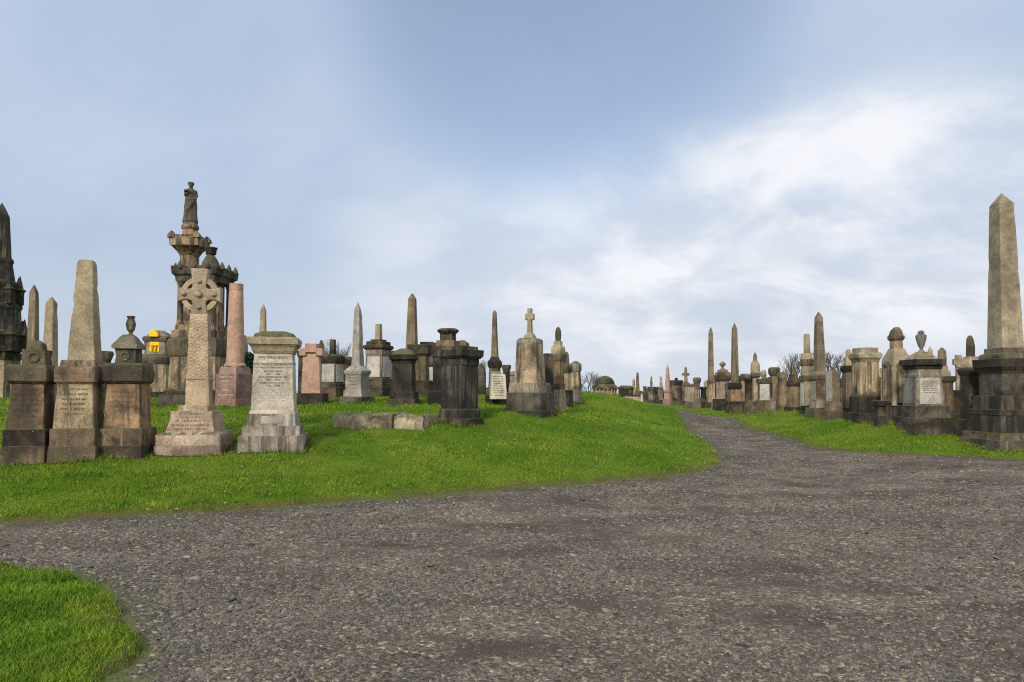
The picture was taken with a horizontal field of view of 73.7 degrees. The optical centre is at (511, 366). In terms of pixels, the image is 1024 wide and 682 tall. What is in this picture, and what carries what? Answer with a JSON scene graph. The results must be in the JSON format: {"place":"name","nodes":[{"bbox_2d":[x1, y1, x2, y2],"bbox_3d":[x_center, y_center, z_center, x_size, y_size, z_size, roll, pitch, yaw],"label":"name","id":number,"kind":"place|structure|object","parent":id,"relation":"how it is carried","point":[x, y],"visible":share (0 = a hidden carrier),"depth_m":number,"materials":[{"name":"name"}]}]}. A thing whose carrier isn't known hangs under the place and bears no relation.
{"place":"outdoors","nodes":[
{"label":"outdoors","id":0,"kind":"place"},
{"bbox_2d":[0,407,1023,681],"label":"gravel road","id":1,"kind":"structure","parent":0,"point":[514,635],"depth_m":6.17,"materials":[{"name":"grey gravel"}]},
{"bbox_2d":[0,567,214,681],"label":"grass","id":2,"kind":"structure","parent":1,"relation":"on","point":[38,660],"depth_m":4.34,"materials":[{"name":"green plant"}]},
{"bbox_2d":[1,431,1023,681],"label":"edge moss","id":3,"kind":"object","parent":1,"relation":"on","point":[313,501],"visible":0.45,"depth_m":9.69,"materials":[{"name":"green plant"}]},
{"bbox_2d":[0,389,1023,681],"bbox_3d":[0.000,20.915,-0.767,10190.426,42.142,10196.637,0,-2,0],"label":"ground","id":4,"kind":"structure","parent":0,"point":[338,463],"depth_m":12.18,"materials":[{"name":"green plant"}]},
{"bbox_2d":[0,203,26,397],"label":"gothic spire monument","id":5,"kind":"object","parent":4,"relation":"on","point":[13,334],"visible":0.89,"depth_m":37.90,"materials":[{"name":"grey stone"}]},
{"bbox_2d":[0,340,55,464],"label":"pedestal tomb","id":6,"kind":"object","parent":4,"relation":"on","point":[30,413],"visible":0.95,"depth_m":11.24,"materials":[{"name":"brown stone"}]},
{"bbox_2d":[27,285,38,344],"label":"obelisk monument","id":7,"kind":"object","parent":4,"relation":"on","point":[33,322],"visible":0.28,"depth_m":17.00,"materials":[{"name":"brown stone"}]},
{"bbox_2d":[43,297,57,400],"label":"obelisk monument","id":8,"kind":"object","parent":4,"relation":"on","point":[50,337],"visible":0.3,"depth_m":18.46,"materials":[{"name":"grey stone"}]},
{"bbox_2d":[47,259,103,462],"bbox_3d":[-7.393,0.052,11.706,0.711,3.778,0.709,1,-2,-15],"label":"obelisk monument","id":9,"kind":"object","parent":4,"relation":"on","point":[78,420],"visible":0.94,"depth_m":11.47,"materials":[{"name":"stone"}]},
{"bbox_2d":[101,351,113,408],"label":"pedestal tomb","id":10,"kind":"object","parent":4,"relation":"on","point":[107,356],"visible":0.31,"depth_m":19.87,"materials":[{"name":"stone"}]},
{"bbox_2d":[98,316,156,457],"bbox_3d":[-6.737,0.521,11.993,0.728,2.832,0.727,0,-2,-9],"label":"pedestal tomb","id":11,"kind":"object","parent":4,"relation":"on","point":[128,429],"visible":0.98,"depth_m":11.72,"materials":[{"name":"brown stone"}]},
{"bbox_2d":[142,330,170,397],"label":"domed tomb","id":12,"kind":"object","parent":4,"relation":"on","point":[155,354],"visible":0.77,"depth_m":27.52,"materials":[{"name":"stone"}]},
{"bbox_2d":[167,222,211,324],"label":"statue column","id":13,"kind":"structure","parent":4,"relation":"on","point":[190,243],"depth_m":25.32,"materials":[{"name":"stone"}]},
{"bbox_2d":[182,182,197,223],"bbox_3d":[-12.112,-6.181,25.735,0.542,1.581,0.464,1,-2,-30],"label":"statue","id":14,"kind":"object","parent":13,"relation":"on","point":[190,204],"visible":0.94,"depth_m":25.59,"materials":[{"name":"grey stone"}]},
{"bbox_2d":[153,268,233,455],"bbox_3d":[-5.806,0.064,12.606,1.111,3.745,1.112,0,-2,-10],"label":"celtic cross","id":15,"kind":"object","parent":4,"relation":"on","point":[196,426],"visible":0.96,"depth_m":12.48,"materials":[{"name":"stone"}]},
{"bbox_2d":[158,247,238,405],"bbox_3d":[-9.928,-1.109,22.056,1.920,5.496,1.919,0,-2,4],"label":"canopy monument","id":16,"kind":"object","parent":4,"relation":"on","point":[222,276],"visible":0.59,"depth_m":21.39,"materials":[{"name":"brown stone"}]},
{"bbox_2d":[215,283,252,406],"bbox_3d":[-8.318,-0.433,20.529,0.839,4.129,0.841,-1,-2,20],"label":"column monument","id":17,"kind":"object","parent":4,"relation":"on","point":[234,377],"depth_m":20.32,"materials":[{"name":"pink stone"}]},
{"bbox_2d":[244,335,247,355],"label":"obelisk monument","id":18,"kind":"object","parent":4,"relation":"on","point":[245,344],"visible":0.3,"depth_m":24.45,"materials":[{"name":"grey stone"}]},
{"bbox_2d":[244,351,253,373],"bbox_3d":[-9.158,0.466,23.994,0.808,2.023,0.853,0,-2,0],"label":"ivy shrub","id":19,"kind":"object","parent":4,"relation":"on","point":[248,359],"visible":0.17,"depth_m":23.80,"materials":[{"name":"green plant"}]},
{"bbox_2d":[259,304,266,331],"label":"obelisk monument","id":20,"kind":"object","parent":4,"relation":"on","point":[262,327],"visible":0.22,"depth_m":33.01,"materials":[{"name":"grey stone"}]},
{"bbox_2d":[237,331,306,452],"bbox_3d":[-4.478,0.621,12.886,1.131,2.561,1.131,0,-2,-13],"label":"pedestal tomb","id":21,"kind":"object","parent":4,"relation":"on","point":[273,423],"visible":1,"depth_m":12.51,"materials":[{"name":"stone"}]},
{"bbox_2d":[297,351,302,392],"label":"tomb","id":22,"kind":"object","parent":4,"relation":"on","point":[300,362],"visible":0.15,"depth_m":23.86,"materials":[{"name":"stone"}]},
{"bbox_2d":[296,343,328,404],"bbox_3d":[-6.013,0.416,20.500,0.856,2.202,0.857,0,-2,-2],"label":"headstone","id":23,"kind":"object","parent":4,"relation":"on","point":[311,387],"visible":0.86,"depth_m":20.36,"materials":[{"name":"stone"}]},
{"bbox_2d":[319,340,325,353],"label":"pillar monument","id":24,"kind":"object","parent":4,"relation":"on","point":[321,344],"visible":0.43,"depth_m":26.99,"materials":[{"name":"grey stone"}]},
{"bbox_2d":[321,339,345,398],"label":"pedestal tomb","id":25,"kind":"object","parent":4,"relation":"on","point":[332,372],"visible":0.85,"depth_m":23.24,"materials":[{"name":"stone"}]},
{"bbox_2d":[324,337,351,356],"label":"bare tree","id":26,"kind":"object","parent":4,"relation":"on","point":[344,353],"visible":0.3,"depth_m":62.21,"materials":[{"name":"brown plant"}]},
{"bbox_2d":[343,356,351,383],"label":"pedestal tomb","id":27,"kind":"object","parent":4,"relation":"on","point":[347,363],"visible":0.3,"depth_m":26.76,"materials":[{"name":"stone"}]},
{"bbox_2d":[339,303,374,403],"bbox_3d":[-4.636,-0.213,20.514,0.791,3.432,0.790,0,-2,17],"label":"obelisk monument","id":28,"kind":"object","parent":4,"relation":"on","point":[357,372],"visible":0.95,"depth_m":20.35,"materials":[{"name":"grey stone"}]},
{"bbox_2d":[363,324,393,396],"bbox_3d":[-4.707,-0.009,24.020,0.804,2.986,0.804,-1,-2,19],"label":"pedestal tomb","id":29,"kind":"object","parent":4,"relation":"on","point":[378,348],"visible":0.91,"depth_m":23.73,"materials":[{"name":"stone"}]},
{"bbox_2d":[333,411,437,429],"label":"ledger tomb","id":30,"kind":"object","parent":4,"relation":"on","point":[388,420],"visible":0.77,"depth_m":14.69,"materials":[{"name":"stone"}]},
{"bbox_2d":[387,348,419,404],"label":"pedestal tomb","id":31,"kind":"object","parent":4,"relation":"on","point":[403,388],"visible":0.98,"depth_m":19.70,"materials":[{"name":"stone"}]},
{"bbox_2d":[406,294,417,347],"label":"obelisk monument","id":32,"kind":"object","parent":4,"relation":"on","point":[411,334],"visible":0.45,"depth_m":27.91,"materials":[{"name":"stone"}]},
{"bbox_2d":[407,344,432,397],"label":"pedestal tomb","id":33,"kind":"object","parent":4,"relation":"on","point":[424,384],"visible":0.6,"depth_m":22.72,"materials":[{"name":"stone"}]},
{"bbox_2d":[427,343,435,380],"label":"pedestal tomb","id":34,"kind":"object","parent":4,"relation":"on","point":[431,366],"visible":0.19,"depth_m":25.77,"materials":[{"name":"grey stone"}]},
{"bbox_2d":[427,328,459,404],"bbox_3d":[-1.825,0.184,19.504,0.911,2.551,0.908,-1,-2,15],"label":"pedestal tomb","id":35,"kind":"object","parent":4,"relation":"on","point":[447,336],"visible":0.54,"depth_m":19.24,"materials":[{"name":"stone"}]},
{"bbox_2d":[436,346,483,426],"bbox_3d":[-1.195,0.614,15.588,0.795,2.144,0.794,-2,-3,36],"label":"pedestal tomb","id":36,"kind":"object","parent":4,"relation":"on","point":[459,386],"visible":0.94,"depth_m":15.35,"materials":[{"name":"stone"}]},
{"bbox_2d":[460,340,468,345],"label":"pedestal tomb","id":37,"kind":"object","parent":4,"relation":"on","point":[464,343],"visible":0.16,"depth_m":20.38,"materials":[{"name":"stone"}]},
{"bbox_2d":[478,363,485,394],"bbox_3d":[-1.108,0.693,24.991,0.303,1.642,0.120,0,-2,7],"label":"headstone","id":38,"kind":"object","parent":4,"relation":"on","point":[481,379],"visible":0.71,"depth_m":24.94,"materials":[{"name":"grey stone"}]},
{"bbox_2d":[486,310,501,388],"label":"obelisk monument","id":39,"kind":"object","parent":4,"relation":"on","point":[494,362],"visible":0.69,"depth_m":28.94,"materials":[{"name":"stone"}]},
{"bbox_2d":[485,371,506,404],"bbox_3d":[-0.440,0.807,19.382,0.535,1.367,0.791,1,-2,-15],"label":"headstone","id":40,"kind":"object","parent":4,"relation":"on","point":[497,391],"visible":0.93,"depth_m":19.22,"materials":[{"name":"grey stone"}]},
{"bbox_2d":[501,365,510,391],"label":"pillar monument","id":41,"kind":"object","parent":4,"relation":"on","point":[506,369],"visible":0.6,"depth_m":19.93,"materials":[{"name":"grey stone"}]},
{"bbox_2d":[0,394,1022,465],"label":"uncut grass","id":42,"kind":"structure","parent":4,"relation":"on","point":[291,452],"depth_m":16.09,"materials":[{"name":"green plant"}]},
{"bbox_2d":[509,371,514,382],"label":"pedestal tomb","id":43,"kind":"object","parent":4,"relation":"on","point":[512,373],"visible":0.19,"depth_m":22.82,"materials":[{"name":"grey stone"}]},
{"bbox_2d":[506,308,556,417],"bbox_3d":[0.469,0.046,17.811,1.083,3.129,1.082,-1,-2,23],"label":"pedestal tomb","id":44,"kind":"object","parent":4,"relation":"on","point":[529,392],"visible":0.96,"depth_m":17.51,"materials":[{"name":"grey stone"}]},
{"bbox_2d":[543,353,553,409],"bbox_3d":[1.003,0.606,18.991,0.314,1.950,0.159,1,-2,-27],"label":"headstone","id":45,"kind":"object","parent":4,"relation":"on","point":[549,367],"visible":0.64,"depth_m":18.95,"materials":[{"name":"grey stone"}]},
{"bbox_2d":[551,327,566,411],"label":"pillar monument","id":46,"kind":"object","parent":4,"relation":"on","point":[558,352],"visible":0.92,"depth_m":19.88,"materials":[{"name":"brown stone"}]},
{"bbox_2d":[564,352,572,406],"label":"pillar monument","id":47,"kind":"object","parent":4,"relation":"on","point":[567,381],"visible":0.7,"depth_m":23.38,"materials":[{"name":"stone"}]},
{"bbox_2d":[570,361,582,403],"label":"pillar monument","id":48,"kind":"object","parent":4,"relation":"on","point":[576,387],"visible":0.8,"depth_m":25.34,"materials":[{"name":"grey stone"}]},
{"bbox_2d":[581,371,601,391],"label":"bare tree","id":49,"kind":"object","parent":4,"relation":"on","point":[593,381],"visible":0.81,"depth_m":75.11,"materials":[{"name":"brown plant"}]},
{"bbox_2d":[592,376,616,394],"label":"mausoleum","id":50,"kind":"structure","parent":4,"relation":"on","point":[607,385],"depth_m":98.69,"materials":[{"name":"stone"}]},
{"bbox_2d":[617,386,633,396],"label":"tomb","id":51,"kind":"object","parent":4,"relation":"on","point":[625,390],"visible":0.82,"depth_m":77.55,"materials":[{"name":"stone"}]},
{"bbox_2d":[632,379,635,394],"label":"obelisk monument","id":52,"kind":"object","parent":4,"relation":"on","point":[633,384],"visible":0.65,"depth_m":84.81,"materials":[{"name":"grey stone"}]},
{"bbox_2d":[625,395,644,401],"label":"tomb","id":53,"kind":"object","parent":4,"relation":"on","point":[636,397],"visible":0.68,"depth_m":61.64,"materials":[{"name":"stone"}]},
{"bbox_2d":[635,372,639,391],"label":"obelisk monument","id":54,"kind":"object","parent":4,"relation":"on","point":[637,381],"visible":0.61,"depth_m":71.86,"materials":[{"name":"grey stone"}]},
{"bbox_2d":[643,386,646,402],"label":"pillar monument","id":55,"kind":"object","parent":4,"relation":"on","point":[644,390],"visible":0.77,"depth_m":61.84,"materials":[{"name":"grey stone"}]},
{"bbox_2d":[646,376,656,403],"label":"pillar monument","id":56,"kind":"object","parent":4,"relation":"on","point":[651,395],"visible":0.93,"depth_m":59.77,"materials":[{"name":"grey stone"}]},
{"bbox_2d":[655,387,658,402],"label":"pillar monument","id":57,"kind":"object","parent":4,"relation":"on","point":[657,394],"visible":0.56,"depth_m":63.76,"materials":[{"name":"stone"}]},
{"bbox_2d":[658,376,663,403],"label":"obelisk monument","id":58,"kind":"object","parent":4,"relation":"on","point":[660,400],"visible":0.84,"depth_m":57.83,"materials":[{"name":"grey stone"}]},
{"bbox_2d":[663,365,672,404],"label":"obelisk monument","id":59,"kind":"object","parent":4,"relation":"on","point":[667,399],"visible":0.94,"depth_m":52.84,"materials":[{"name":"pink stone"}]},
{"bbox_2d":[670,378,682,403],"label":"tomb","id":60,"kind":"object","parent":4,"relation":"on","point":[676,389],"visible":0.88,"depth_m":53.64,"materials":[{"name":"stone"}]},
{"bbox_2d":[681,367,689,404],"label":"pillar monument","id":61,"kind":"object","parent":4,"relation":"on","point":[685,374],"visible":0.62,"depth_m":49.86,"materials":[{"name":"grey stone"}]},
{"bbox_2d":[684,384,693,407],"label":"tomb","id":62,"kind":"object","parent":4,"relation":"on","point":[689,394],"visible":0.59,"depth_m":46.77,"materials":[{"name":"grey stone"}]},
{"bbox_2d":[692,377,701,408],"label":"pillar monument","id":63,"kind":"object","parent":4,"relation":"on","point":[697,401],"visible":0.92,"depth_m":43.80,"materials":[{"name":"brown stone"}]},
{"bbox_2d":[700,387,706,407],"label":"tomb","id":64,"kind":"object","parent":4,"relation":"on","point":[703,394],"visible":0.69,"depth_m":44.79,"materials":[{"name":"stone"}]},
{"bbox_2d":[704,380,706,399],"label":"headstone","id":65,"kind":"object","parent":4,"relation":"on","point":[705,383],"visible":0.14,"depth_m":45.94,"materials":[{"name":"stone"}]},
{"bbox_2d":[705,327,715,407],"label":"obelisk monument","id":66,"kind":"object","parent":4,"relation":"on","point":[711,382],"visible":0.87,"depth_m":42.87,"materials":[{"name":"stone"}]},
{"bbox_2d":[712,361,730,410],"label":"pedestal tomb","id":67,"kind":"object","parent":4,"relation":"on","point":[722,376],"visible":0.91,"depth_m":39.71,"materials":[{"name":"stone"}]},
{"bbox_2d":[724,382,730,409],"bbox_3d":[12.533,1.881,39.457,0.568,2.000,0.341,0,-2,8],"label":"headstone","id":68,"kind":"object","parent":4,"relation":"on","point":[726,392],"visible":0.38,"depth_m":39.42,"materials":[{"name":"stone"}]},
{"bbox_2d":[725,323,744,412],"bbox_3d":[12.083,0.258,37.024,0.830,5.252,0.830,0,-2,2],"label":"obelisk monument","id":69,"kind":"object","parent":4,"relation":"on","point":[734,403],"visible":0.95,"depth_m":36.84,"materials":[{"name":"stone"}]},
{"bbox_2d":[739,374,750,401],"bbox_3d":[12.794,1.604,37.468,0.715,2.428,0.715,0,-2,9],"label":"headstone","id":70,"kind":"object","parent":4,"relation":"on","point":[741,378],"visible":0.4,"depth_m":37.41,"materials":[{"name":"stone"}]},
{"bbox_2d":[742,378,751,412],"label":"tomb","id":71,"kind":"object","parent":4,"relation":"on","point":[748,389],"visible":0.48,"depth_m":35.30,"materials":[{"name":"stone"}]},
{"bbox_2d":[744,401,755,414],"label":"tomb","id":72,"kind":"object","parent":4,"relation":"on","point":[750,407],"visible":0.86,"depth_m":32.27,"materials":[{"name":"stone"}]},
{"bbox_2d":[750,353,759,403],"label":"pillar monument","id":73,"kind":"object","parent":4,"relation":"on","point":[755,371],"visible":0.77,"depth_m":34.85,"materials":[{"name":"stone"}]},
{"bbox_2d":[755,370,770,413],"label":"pedestal tomb","id":74,"kind":"object","parent":4,"relation":"on","point":[762,403],"visible":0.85,"depth_m":32.70,"materials":[{"name":"stone"}]},
{"bbox_2d":[770,397,775,411],"bbox_3d":[11.836,1.923,30.951,0.250,1.094,0.111,-1,-2,16],"label":"headstone","id":75,"kind":"object","parent":4,"relation":"on","point":[772,404],"visible":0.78,"depth_m":30.91,"materials":[{"name":"grey stone"}]},
{"bbox_2d":[768,367,779,404],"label":"pillar monument","id":76,"kind":"object","parent":4,"relation":"on","point":[773,372],"visible":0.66,"depth_m":32.84,"materials":[{"name":"stone"}]},
{"bbox_2d":[776,372,787,410],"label":"pillar monument","id":77,"kind":"object","parent":4,"relation":"on","point":[782,377],"visible":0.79,"depth_m":31.83,"materials":[{"name":"stone"}]},
{"bbox_2d":[784,367,799,410],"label":"pedestal tomb","id":78,"kind":"object","parent":4,"relation":"on","point":[793,391],"visible":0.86,"depth_m":29.79,"materials":[{"name":"stone"}]},
{"bbox_2d":[777,353,812,377],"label":"bare tree","id":79,"kind":"object","parent":4,"relation":"on","point":[794,361],"visible":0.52,"depth_m":62.15,"materials":[{"name":"grey plant"}]},
{"bbox_2d":[796,334,812,410],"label":"column monument","id":80,"kind":"object","parent":4,"relation":"on","point":[806,361],"depth_m":28.33,"materials":[{"name":"stone"}]},
{"bbox_2d":[799,405,809,414],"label":"tomb","id":81,"kind":"object","parent":4,"relation":"on","point":[803,407],"visible":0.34,"depth_m":27.39,"materials":[{"name":"stone"}]},
{"bbox_2d":[805,312,825,416],"bbox_3d":[11.938,0.072,26.504,0.844,4.431,0.844,0,-2,-2],"label":"obelisk monument","id":82,"kind":"object","parent":4,"relation":"on","point":[818,392],"visible":0.79,"depth_m":26.37,"materials":[{"name":"stone"}]},
{"bbox_2d":[811,350,844,377],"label":"bare tree","id":83,"kind":"object","parent":4,"relation":"on","point":[835,365],"visible":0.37,"depth_m":59.92,"materials":[{"name":"grey plant"}]},
{"bbox_2d":[820,370,844,420],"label":"pillar monument","id":84,"kind":"object","parent":4,"relation":"on","point":[832,410],"visible":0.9,"depth_m":24.33,"materials":[{"name":"stone"}]},
{"bbox_2d":[840,378,841,401],"bbox_3d":[13.233,1.408,27.467,0.468,1.917,0.281,0,-2,1],"label":"headstone","id":85,"kind":"object","parent":4,"relation":"on","point":[840,389],"visible":0.03,"depth_m":27.43,"materials":[{"name":"stone"}]},
{"bbox_2d":[840,349,851,419],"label":"pillar monument","id":86,"kind":"object","parent":4,"relation":"on","point":[845,369],"visible":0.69,"depth_m":24.39,"materials":[{"name":"stone"}]},
{"bbox_2d":[845,347,882,422],"bbox_3d":[11.286,0.774,21.787,0.940,2.741,0.939,0,-2,1],"label":"pedestal tomb","id":87,"kind":"object","parent":4,"relation":"on","point":[865,380],"visible":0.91,"depth_m":21.50,"materials":[{"name":"stone"}]},
{"bbox_2d":[871,400,889,427],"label":"tomb","id":88,"kind":"object","parent":4,"relation":"on","point":[880,419],"visible":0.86,"depth_m":19.65,"materials":[{"name":"grey stone"}]},
{"bbox_2d":[880,327,908,422],"bbox_3d":[11.592,0.464,20.570,0.753,3.316,0.751,0,-2,-5],"label":"niche monument","id":89,"kind":"object","parent":4,"relation":"on","point":[892,372],"visible":0.66,"depth_m":20.42,"materials":[{"name":"grey stone"}]},
{"bbox_2d":[894,330,954,435],"bbox_3d":[11.369,0.579,18.891,1.079,3.165,1.079,0,-2,3],"label":"pedestal tomb","id":90,"kind":"object","parent":4,"relation":"on","point":[922,409],"visible":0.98,"depth_m":18.54,"materials":[{"name":"grey stone"}]},
{"bbox_2d":[937,348,958,420],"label":"pillar monument","id":91,"kind":"object","parent":4,"relation":"on","point":[948,380],"visible":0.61,"depth_m":20.81,"materials":[{"name":"stone"}]},
{"bbox_2d":[954,390,959,418],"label":"tomb","id":92,"kind":"object","parent":4,"relation":"on","point":[957,401],"visible":0.29,"depth_m":22.84,"materials":[{"name":"stone"}]},
{"bbox_2d":[952,355,961,389],"bbox_3d":[16.367,0.957,24.987,0.460,2.767,0.460,0,-2,8],"label":"celtic cross","id":93,"kind":"object","parent":4,"relation":"on","point":[957,360],"visible":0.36,"depth_m":24.97,"materials":[{"name":"stone"}]},
{"bbox_2d":[955,335,978,436],"bbox_3d":[12.109,0.727,17.989,0.574,3.106,0.575,0,-2,0],"label":"pillar monument","id":94,"kind":"object","parent":4,"relation":"on","point":[968,374],"visible":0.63,"depth_m":17.94,"materials":[{"name":"stone"}]},
{"bbox_2d":[959,193,1023,450],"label":"obelisk monument","id":95,"kind":"object","parent":4,"relation":"on","point":[995,417],"visible":0.99,"depth_m":16.75,"materials":[{"name":"grey stone"}]},
{"bbox_2d":[0,0,1023,396],"label":"sky","id":96,"kind":"structure","parent":0,"point":[642,178],"materials":[{"name":"blue"}]}
]}

